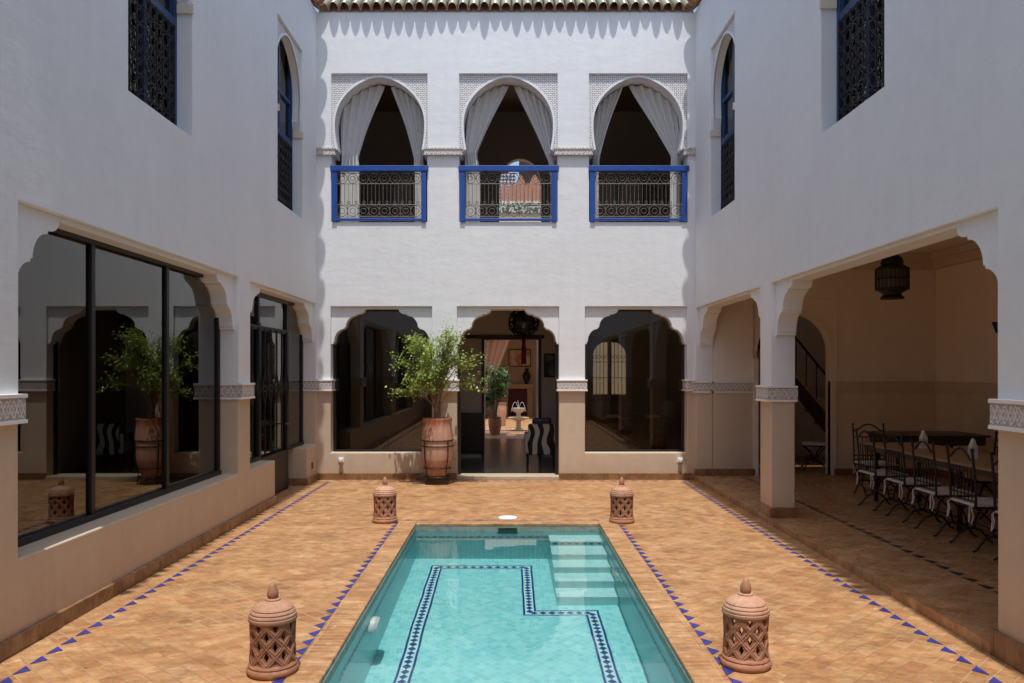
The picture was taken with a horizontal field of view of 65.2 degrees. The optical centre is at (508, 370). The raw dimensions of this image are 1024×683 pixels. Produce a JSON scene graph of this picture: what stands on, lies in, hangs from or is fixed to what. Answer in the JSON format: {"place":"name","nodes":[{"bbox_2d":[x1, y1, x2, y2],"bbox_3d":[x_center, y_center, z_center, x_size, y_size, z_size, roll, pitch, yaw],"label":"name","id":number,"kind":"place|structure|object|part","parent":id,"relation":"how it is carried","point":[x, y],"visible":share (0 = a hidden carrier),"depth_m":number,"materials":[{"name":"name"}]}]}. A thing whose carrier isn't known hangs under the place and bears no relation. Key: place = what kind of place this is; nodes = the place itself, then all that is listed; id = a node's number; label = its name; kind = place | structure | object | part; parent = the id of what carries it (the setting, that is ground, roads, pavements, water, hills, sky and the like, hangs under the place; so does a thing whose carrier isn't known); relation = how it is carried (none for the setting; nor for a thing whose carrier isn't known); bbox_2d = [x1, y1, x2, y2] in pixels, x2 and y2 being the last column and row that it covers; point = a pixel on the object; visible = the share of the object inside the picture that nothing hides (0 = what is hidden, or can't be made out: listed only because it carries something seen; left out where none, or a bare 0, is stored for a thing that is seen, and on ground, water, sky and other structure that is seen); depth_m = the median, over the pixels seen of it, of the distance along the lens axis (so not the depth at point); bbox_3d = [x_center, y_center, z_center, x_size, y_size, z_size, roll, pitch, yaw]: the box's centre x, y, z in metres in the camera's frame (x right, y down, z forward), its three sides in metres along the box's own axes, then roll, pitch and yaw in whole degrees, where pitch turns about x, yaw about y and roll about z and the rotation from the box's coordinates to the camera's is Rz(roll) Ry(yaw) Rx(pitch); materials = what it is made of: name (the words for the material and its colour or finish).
{"place":"outdoors","nodes":[
{"label":"outdoors","id":0,"kind":"place"},
{"bbox_2d":[316,0,695,479],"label":"gallery building","id":1,"kind":"structure","parent":0,"point":[577,283],"depth_m":13.20,"materials":[{"name":"white paint"}]},
{"bbox_2d":[340,85,384,221],"bbox_3d":[-2.473,-3.650,13.523,0.759,2.340,0.092,0,0,0],"label":"curtain","id":2,"kind":"object","parent":1,"relation":"hanging from","point":[358,111],"visible":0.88,"depth_m":13.53,"materials":[{"name":"fabric"}]},
{"bbox_2d":[369,363,372,372],"bbox_3d":[-3.000,-0.060,17.443,0.090,0.220,0.114,0,0,0],"label":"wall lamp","id":3,"kind":"object","parent":1,"relation":"attached to","point":[370,367],"visible":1,"depth_m":17.39,"materials":[{"name":"white metal"}]},
{"bbox_2d":[330,165,427,221],"bbox_3d":[-2.127,-2.913,13.203,1.615,0.925,0.085,0,0,0],"label":"balcony railing","id":4,"kind":"object","parent":1,"relation":"attached to","point":[335,169],"visible":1,"depth_m":13.18,"materials":[{"name":"metal"}]},
{"bbox_2d":[333,310,431,451],"bbox_3d":[-2.099,0.167,13.425,1.673,2.387,0.050,0,0,0],"label":"window","id":5,"kind":"structure","parent":1,"relation":"in","point":[334,345],"depth_m":13.40,"materials":[{"name":"black metal"}]},
{"bbox_2d":[390,172,414,221],"bbox_3d":[-1.800,-3.195,15.650,0.960,1.330,0.560,0,0,0],"label":"table","id":6,"kind":"object","parent":1,"relation":"on","point":[408,192],"visible":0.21,"depth_m":15.38,"materials":[{"name":"brown wood"}]},
{"bbox_3d":[-2.025,-3.165,15.390,0.350,1.130,0.020,0,0,0],"label":"door","id":7,"kind":"part","parent":6,"relation":"part of","materials":[{"name":"black metal"}]},
{"bbox_2d":[391,86,423,221],"bbox_3d":[-1.704,-3.643,13.528,0.582,2.325,0.091,0,0,0],"label":"curtain","id":8,"kind":"object","parent":1,"relation":"hanging from","point":[411,112],"visible":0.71,"depth_m":13.52,"materials":[{"name":"fabric"}]},
{"bbox_2d":[417,341,430,399],"bbox_3d":[-1.725,0.000,17.529,0.550,1.300,0.117,0,0,0],"label":"window","id":9,"kind":"structure","parent":1,"relation":"in","point":[418,369],"depth_m":17.47,"materials":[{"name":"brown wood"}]},
{"bbox_2d":[465,85,508,221],"bbox_3d":[-0.368,-3.651,13.523,0.753,2.341,0.090,0,0,0],"label":"curtain","id":10,"kind":"object","parent":1,"relation":"hanging from","point":[483,109],"visible":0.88,"depth_m":13.53,"materials":[{"name":"fabric"}]},
{"bbox_2d":[458,165,558,221],"bbox_3d":[0.003,-2.913,13.203,1.655,0.925,0.085,0,0,0],"label":"balcony railing","id":11,"kind":"object","parent":1,"relation":"attached to","point":[463,169],"visible":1,"depth_m":13.18,"materials":[{"name":"metal"}]},
{"bbox_2d":[499,161,540,221],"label":"roof terrace parapet","id":12,"kind":"structure","parent":1,"relation":"on","point":[527,193],"depth_m":19.62,"materials":[{"name":"pink paint"}]},
{"bbox_2d":[508,311,539,363],"bbox_3d":[0.290,-1.160,15.200,0.595,2.080,0.623,0,0,0],"label":"pendant lamp","id":13,"kind":"object","parent":1,"relation":"hanging from","point":[523,323],"visible":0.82,"depth_m":15.06,"materials":[{"name":"metal"}]},
{"bbox_2d":[514,86,555,221],"bbox_3d":[0.452,-3.647,13.527,0.726,2.334,0.091,0,0,0],"label":"curtain","id":14,"kind":"object","parent":1,"relation":"hanging from","point":[535,108],"visible":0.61,"depth_m":13.52,"materials":[{"name":"fabric"}]},
{"bbox_2d":[537,340,537,417],"bbox_3d":[0.765,0.490,20.565,0.050,2.580,0.730,0,0,0],"label":"door leaf","id":15,"kind":"structure","parent":1,"relation":"in","point":[537,340],"depth_m":20.41,"materials":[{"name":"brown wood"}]},
{"bbox_2d":[544,354,554,377],"bbox_3d":[0.860,-0.102,16.580,0.260,0.495,0.030,0,0,0],"label":"framed picture","id":16,"kind":"object","parent":1,"relation":"attached to","point":[549,365],"visible":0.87,"depth_m":16.58,"materials":[{"name":"black"}]},
{"bbox_2d":[592,87,622,221],"bbox_3d":[1.666,-3.632,13.524,0.525,2.304,0.090,0,0,0],"label":"curtain","id":17,"kind":"object","parent":1,"relation":"hanging from","point":[604,112],"visible":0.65,"depth_m":13.53,"materials":[{"name":"fabric"}]},
{"bbox_2d":[587,336,631,400],"bbox_3d":[2.210,-0.045,17.529,0.980,1.410,0.117,0,0,0],"label":"window","id":18,"kind":"structure","parent":1,"relation":"in","point":[625,342],"depth_m":17.47,"materials":[{"name":"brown wood"}]},
{"bbox_2d":[589,172,644,221],"bbox_3d":[2.100,-3.195,15.650,1.060,1.330,0.560,0,0,0],"label":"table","id":19,"kind":"object","parent":1,"relation":"on","point":[606,192],"visible":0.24,"depth_m":15.38,"materials":[{"name":"brown wood"}]},
{"bbox_3d":[1.850,-3.165,15.390,0.400,1.130,0.020,0,0,0],"label":"door","id":20,"kind":"part","parent":19,"relation":"part of","materials":[{"name":"black metal"}]},
{"bbox_3d":[2.350,-3.165,15.390,0.400,1.130,0.020,0,0,0],"label":"door","id":21,"kind":"part","parent":19,"relation":"part of","materials":[{"name":"black metal"}]},
{"bbox_2d":[585,310,683,451],"bbox_3d":[2.105,0.167,13.425,1.684,2.387,0.050,0,0,0],"label":"window","id":22,"kind":"structure","parent":1,"relation":"in","point":[586,450],"depth_m":13.40,"materials":[{"name":"black metal"}]},
{"bbox_2d":[588,165,688,221],"bbox_3d":[2.147,-2.913,13.203,1.655,0.925,0.085,0,0,0],"label":"balcony railing","id":23,"kind":"object","parent":1,"relation":"attached to","point":[593,169],"visible":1,"depth_m":13.18,"materials":[{"name":"metal"}]},
{"bbox_2d":[629,85,680,221],"bbox_3d":[2.475,-3.650,13.527,0.878,2.340,0.091,0,0,0],"label":"curtain","id":24,"kind":"object","parent":1,"relation":"hanging from","point":[657,108],"visible":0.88,"depth_m":13.52,"materials":[{"name":"fabric"}]},
{"bbox_2d":[314,7,697,184],"label":"sky","id":25,"kind":"structure","parent":0,"point":[515,163],"materials":[{"name":"white"}]},
{"bbox_2d":[461,438,554,472],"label":"room floor","id":26,"kind":"structure","parent":0,"point":[505,455],"depth_m":16.00,"materials":[{"name":"grey tile"}]},
{"bbox_2d":[380,439,420,448],"bbox_3d":[-1.950,1.570,15.250,0.900,0.460,0.700,0,0,0],"label":"table","id":27,"kind":"object","parent":26,"relation":"on","point":[387,442],"visible":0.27,"depth_m":14.95,"materials":[{"name":"brown wood"}]},
{"bbox_2d":[524,424,554,467],"bbox_3d":[0.600,1.391,14.955,0.600,0.822,0.590,0,0,0],"label":"armchair","id":28,"kind":"object","parent":26,"relation":"on","point":[539,439],"visible":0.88,"depth_m":14.66,"materials":[{"name":"fabric"}]},
{"bbox_2d":[532,418,551,423],"bbox_3d":[0.620,1.030,14.890,0.360,0.300,0.180,0,0,0],"label":"scatter cushion","id":29,"kind":"object","parent":28,"relation":"on","point":[541,420],"visible":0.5,"depth_m":14.80,"materials":[{"name":"brown fabric"}]},
{"bbox_2d":[586,415,644,416],"bbox_3d":[2.200,1.380,17.235,1.400,0.840,0.370,0,0,0],"label":"console table","id":30,"kind":"object","parent":26,"relation":"on","point":[618,415],"visible":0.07,"depth_m":17.07,"materials":[{"name":"brown wood"}]},
{"bbox_2d":[586,417,670,448],"bbox_3d":[2.075,1.317,14.465,1.550,0.965,0.870,0,0,0],"label":"sofa","id":31,"kind":"object","parent":26,"relation":"on","point":[626,433],"visible":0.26,"depth_m":14.06,"materials":[{"name":"fabric"}]},
{"bbox_2d":[605,414,619,417],"bbox_3d":[1.840,0.806,14.130,0.240,0.053,0.140,0,0,0],"label":"book","id":32,"kind":"object","parent":31,"relation":"on","point":[611,416],"visible":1,"depth_m":14.06,"materials":[{"name":"white paper"}]},
{"bbox_2d":[645,414,659,417],"bbox_3d":[2.540,0.806,14.130,0.240,0.053,0.140,0,0,0],"label":"book","id":33,"kind":"object","parent":31,"relation":"on","point":[651,416],"visible":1,"depth_m":14.06,"materials":[{"name":"white paper"}]},
{"bbox_2d":[485,416,536,437],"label":"patio floor","id":34,"kind":"structure","parent":0,"point":[507,430],"depth_m":24.88,"materials":[{"name":"orange tile"}]},
{"bbox_2d":[488,417,501,434],"bbox_3d":[-0.380,1.550,22.400,0.380,0.500,0.380,0,0,0],"label":"flower pot","id":35,"kind":"object","parent":34,"relation":"on","point":[494,424],"visible":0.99,"depth_m":22.26,"materials":[{"name":"ceramic"}]},
{"bbox_2d":[485,362,510,416],"bbox_3d":[-0.408,0.556,22.399,0.975,1.598,1.065,0,0,0],"label":"patio plant","id":36,"kind":"object","parent":35,"relation":"in","point":[495,390],"visible":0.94,"depth_m":22.34,"materials":[{"name":"green plant"}]},
{"bbox_2d":[497,403,506,425],"bbox_3d":[-0.220,1.425,26.000,0.320,0.750,0.320,0,0,0],"label":"flower pot","id":37,"kind":"object","parent":34,"relation":"on","point":[502,410],"visible":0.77,"depth_m":25.88,"materials":[{"name":"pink ceramic"}]},
{"bbox_2d":[485,340,536,415],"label":"patio building","id":38,"kind":"structure","parent":34,"relation":"on","point":[519,390],"depth_m":32.00,"materials":[{"name":"beige paint"}]},
{"bbox_2d":[485,340,509,392],"bbox_3d":[-0.433,-0.248,29.497,1.174,2.304,0.105,0,0,0],"label":"drape","id":39,"kind":"object","parent":38,"relation":"hanging from","point":[495,350],"visible":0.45,"depth_m":29.49,"materials":[{"name":"pink fabric"}]},
{"bbox_2d":[508,349,530,366],"bbox_3d":[0.450,-0.500,31.975,0.900,0.700,0.030,0,0,0],"label":"framed picture","id":40,"kind":"object","parent":38,"relation":"attached to","point":[514,357],"visible":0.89,"depth_m":31.98,"materials":[{"name":"orange paint"}]},
{"bbox_2d":[522,368,530,383],"bbox_3d":[0.720,0.229,31.850,0.340,0.620,0.340,0,0,0],"label":"vase","id":41,"kind":"object","parent":38,"relation":"on","point":[526,375],"visible":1,"depth_m":31.76,"materials":[{"name":"ceramic"}]},
{"bbox_2d":[508,403,528,430],"bbox_3d":[0.300,1.350,23.900,0.640,0.901,0.640,0,0,0],"label":"fountain","id":42,"kind":"object","parent":34,"relation":"on","point":[518,418],"visible":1,"depth_m":23.81,"materials":[{"name":"beige stone"}]},
{"bbox_2d":[593,342,625,394],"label":"garden wall","id":43,"kind":"structure","parent":34,"relation":"on","point":[617,370],"depth_m":19.60,"materials":[{"name":"beige paint"}]},
{"bbox_2d":[0,480,1023,682],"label":"courtyard floor","id":44,"kind":"structure","parent":0,"point":[310,551],"depth_m":6.58,"materials":[{"name":"orange tile"}]},
{"bbox_2d":[0,0,327,661],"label":"glazed wing","id":45,"kind":"structure","parent":44,"relation":"on","point":[159,385],"depth_m":7.28,"materials":[{"name":"white paint"}]},
{"bbox_2d":[18,229,221,546],"bbox_3d":[-3.400,0.075,7.160,0.080,2.280,4.420,0,0,0],"label":"window","id":46,"kind":"structure","parent":45,"relation":"in","point":[119,356],"depth_m":6.79,"materials":[{"name":"glass"}]},
{"bbox_2d":[128,0,176,125],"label":"window","id":47,"kind":"structure","parent":45,"relation":"in","point":[152,24],"depth_m":7.52,"materials":[{"name":"blue paint"}]},
{"bbox_2d":[250,292,289,492],"bbox_3d":[-3.360,0.367,11.009,0.143,2.865,2.439,0,0,0],"label":"door","id":48,"kind":"structure","parent":45,"relation":"in","point":[269,423],"depth_m":11.34,"materials":[{"name":"black metal"}]},
{"bbox_2d":[278,39,292,210],"bbox_3d":[-3.354,-3.615,11.615,0.101,2.570,1.330,0,0,0],"label":"window","id":49,"kind":"structure","parent":45,"relation":"in","point":[285,140],"depth_m":11.96,"materials":[{"name":"blue paint"}]},
{"bbox_2d":[288,301,303,449],"bbox_3d":[-3.400,0.075,12.685,0.080,2.280,0.910,0,0,0],"label":"window","id":50,"kind":"structure","parent":45,"relation":"in","point":[295,340],"depth_m":12.72,"materials":[{"name":"black metal"}]},
{"bbox_2d":[246,582,298,680],"bbox_3d":[-1.408,1.530,4.780,0.303,0.533,0.303,0,0,0],"label":"terracotta lantern","id":51,"kind":"object","parent":44,"relation":"on","point":[272,617],"visible":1,"depth_m":4.68,"materials":[{"name":"orange ceramic"}]},
{"bbox_2d":[372,477,397,523],"bbox_3d":[-1.470,1.530,9.520,0.303,0.533,0.303,0,0,44],"label":"terracotta lantern","id":52,"kind":"object","parent":44,"relation":"on","point":[384,510],"visible":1,"depth_m":9.41,"materials":[{"name":"orange ceramic"}]},
{"bbox_2d":[421,417,453,484],"bbox_3d":[-1.130,1.274,12.700,0.530,1.037,0.530,0,0,0],"label":"terracotta urn","id":53,"kind":"object","parent":44,"relation":"on","point":[437,439],"visible":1,"depth_m":12.51,"materials":[{"name":"ceramic"}]},
{"bbox_2d":[385,314,486,418],"bbox_3d":[-1.172,-0.045,12.673,1.499,1.693,1.079,0,0,-23],"label":"potted shrub","id":54,"kind":"object","parent":53,"relation":"in","point":[437,386],"visible":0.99,"depth_m":12.58,"materials":[{"name":"green plant"}]},
{"bbox_2d":[283,515,730,682],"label":"swimming pool","id":55,"kind":"structure","parent":44,"relation":"in","point":[689,653],"depth_m":6.29,"materials":[{"name":"tile"}]},
{"bbox_2d":[329,532,684,682],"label":"water","id":56,"kind":"structure","parent":55,"relation":"in","point":[506,607],"depth_m":6.07,"materials":[{"name":"teal liquid"}]},
{"bbox_2d":[609,477,634,523],"bbox_3d":[1.345,1.530,9.500,0.303,0.533,0.303,0,0,16],"label":"terracotta lantern","id":57,"kind":"object","parent":44,"relation":"on","point":[621,493],"visible":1,"depth_m":9.40,"materials":[{"name":"orange ceramic"}]},
{"bbox_2d":[720,577,771,672],"bbox_3d":[1.450,1.530,4.890,0.303,0.533,0.303,0,0,-17],"label":"terracotta lantern","id":58,"kind":"object","parent":44,"relation":"on","point":[742,608],"visible":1,"depth_m":4.79,"materials":[{"name":"orange ceramic"}]},
{"bbox_2d":[694,475,989,653],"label":"step kerb","id":59,"kind":"structure","parent":44,"relation":"on","point":[963,630],"depth_m":6.68,"materials":[{"name":"tile"}]},
{"bbox_2d":[758,455,825,473],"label":"stair hall floor","id":60,"kind":"structure","parent":0,"point":[814,467],"depth_m":14.54,"materials":[{"name":"tile"}]},
{"bbox_2d":[757,336,825,435],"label":"staircase","id":61,"kind":"structure","parent":60,"relation":"on","point":[812,406],"depth_m":14.86,"materials":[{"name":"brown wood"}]},
{"bbox_2d":[800,428,825,469],"bbox_3d":[5.364,1.231,13.995,0.477,0.989,0.466,0,0,18],"label":"dining chair","id":62,"kind":"object","parent":60,"relation":"on","point":[804,444],"visible":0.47,"depth_m":13.85,"materials":[{"name":"metal"}]},
{"bbox_2d":[701,474,997,635],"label":"arcade floor","id":63,"kind":"structure","parent":0,"point":[957,578],"depth_m":8.26,"materials":[{"name":"tile"}]},
{"bbox_2d":[684,0,1023,673],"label":"arcade wing","id":64,"kind":"structure","parent":63,"relation":"on","point":[844,148],"depth_m":9.30,"materials":[{"name":"white paint"}]},
{"bbox_2d":[721,37,734,209],"bbox_3d":[3.274,-3.615,11.545,0.101,2.570,1.290,0,0,0],"label":"window","id":65,"kind":"structure","parent":64,"relation":"in","point":[728,74],"depth_m":11.89,"materials":[{"name":"blue paint"}]},
{"bbox_2d":[837,0,883,121],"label":"window","id":66,"kind":"structure","parent":64,"relation":"in","point":[860,23],"depth_m":7.42,"materials":[{"name":"blue paint"}]},
{"bbox_2d":[875,254,909,299],"bbox_3d":[4.100,-1.341,8.550,0.342,1.153,0.342,0,0,0],"label":"hanging lantern","id":67,"kind":"object","parent":64,"relation":"hanging from","point":[892,277],"visible":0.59,"depth_m":8.45,"materials":[{"name":"metal"}]},
{"bbox_2d":[991,322,997,332],"bbox_3d":[6.965,-0.595,11.380,0.170,0.190,0.140,0,0,0],"label":"wall sconce","id":68,"kind":"object","parent":64,"relation":"attached to","point":[995,325],"depth_m":11.36,"materials":[{"name":"metal"}]},
{"bbox_2d":[852,423,898,497],"bbox_3d":[5.060,1.231,11.034,0.466,0.989,0.477,0,0,0],"label":"dining chair","id":69,"kind":"object","parent":63,"relation":"on","point":[881,463],"visible":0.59,"depth_m":11.18,"materials":[{"name":"metal"}]},
{"bbox_2d":[855,428,909,510],"bbox_3d":[4.675,1.231,10.020,0.477,0.989,0.466,0,0,-2],"label":"dining chair","id":70,"kind":"object","parent":63,"relation":"on","point":[875,472],"visible":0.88,"depth_m":9.94,"materials":[{"name":"metal"}]},
{"bbox_2d":[882,433,941,522],"bbox_3d":[4.665,1.231,9.260,0.477,0.989,0.466,0,0,0],"label":"dining chair","id":71,"kind":"object","parent":63,"relation":"on","point":[907,482],"visible":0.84,"depth_m":9.17,"materials":[{"name":"metal"}]},
{"bbox_2d":[865,431,990,489],"bbox_3d":[6.150,1.325,11.800,1.400,0.800,0.900,0,0,0],"label":"dining table","id":72,"kind":"object","parent":63,"relation":"on","point":[951,439],"visible":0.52,"depth_m":11.40,"materials":[{"name":"brown wood"}]},
{"bbox_2d":[860,442,997,530],"bbox_3d":[5.135,1.345,8.575,0.830,0.760,4.350,0,0,0],"label":"dining table","id":73,"kind":"object","parent":63,"relation":"on","point":[982,463],"visible":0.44,"depth_m":9.19,"materials":[{"name":"wood"}]},
{"bbox_2d":[919,429,927,447],"bbox_3d":[5.160,0.847,9.950,0.087,0.234,0.087,0,0,0],"label":"table lantern","id":74,"kind":"object","parent":73,"relation":"on","point":[923,436],"visible":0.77,"depth_m":9.92,"materials":[{"name":"white ceramic"}]},
{"bbox_2d":[968,438,977,458],"bbox_3d":[5.080,0.847,8.750,0.087,0.234,0.087,0,0,0],"label":"table lantern","id":75,"kind":"object","parent":73,"relation":"on","point":[972,445],"visible":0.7,"depth_m":8.72,"materials":[{"name":"white ceramic"}]},
{"bbox_2d":[910,438,976,536],"bbox_3d":[4.615,1.231,8.500,0.477,0.989,0.466,0,0,0],"label":"dining chair","id":76,"kind":"object","parent":63,"relation":"on","point":[933,491],"visible":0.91,"depth_m":8.43,"materials":[{"name":"metal"}]},
{"bbox_2d":[945,444,997,552],"bbox_3d":[4.605,1.231,7.780,0.477,0.989,0.466,0,0,0],"label":"dining chair","id":77,"kind":"object","parent":63,"relation":"on","point":[979,504],"visible":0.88,"depth_m":7.74,"materials":[{"name":"metal"}]},
{"bbox_2d":[962,431,997,517],"bbox_3d":[5.734,1.231,9.550,0.477,0.989,0.466,0,0,0],"label":"dining chair","id":78,"kind":"object","parent":63,"relation":"on","point":[984,481],"visible":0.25,"depth_m":9.57,"materials":[{"name":"metal"}]},
{"bbox_2d":[989,452,997,560],"bbox_3d":[4.605,1.231,7.050,0.477,0.989,0.466,0,0,0],"label":"dining chair","id":79,"kind":"object","parent":63,"relation":"on","point":[995,502],"visible":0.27,"depth_m":7.25,"materials":[{"name":"metal"}]}
]}

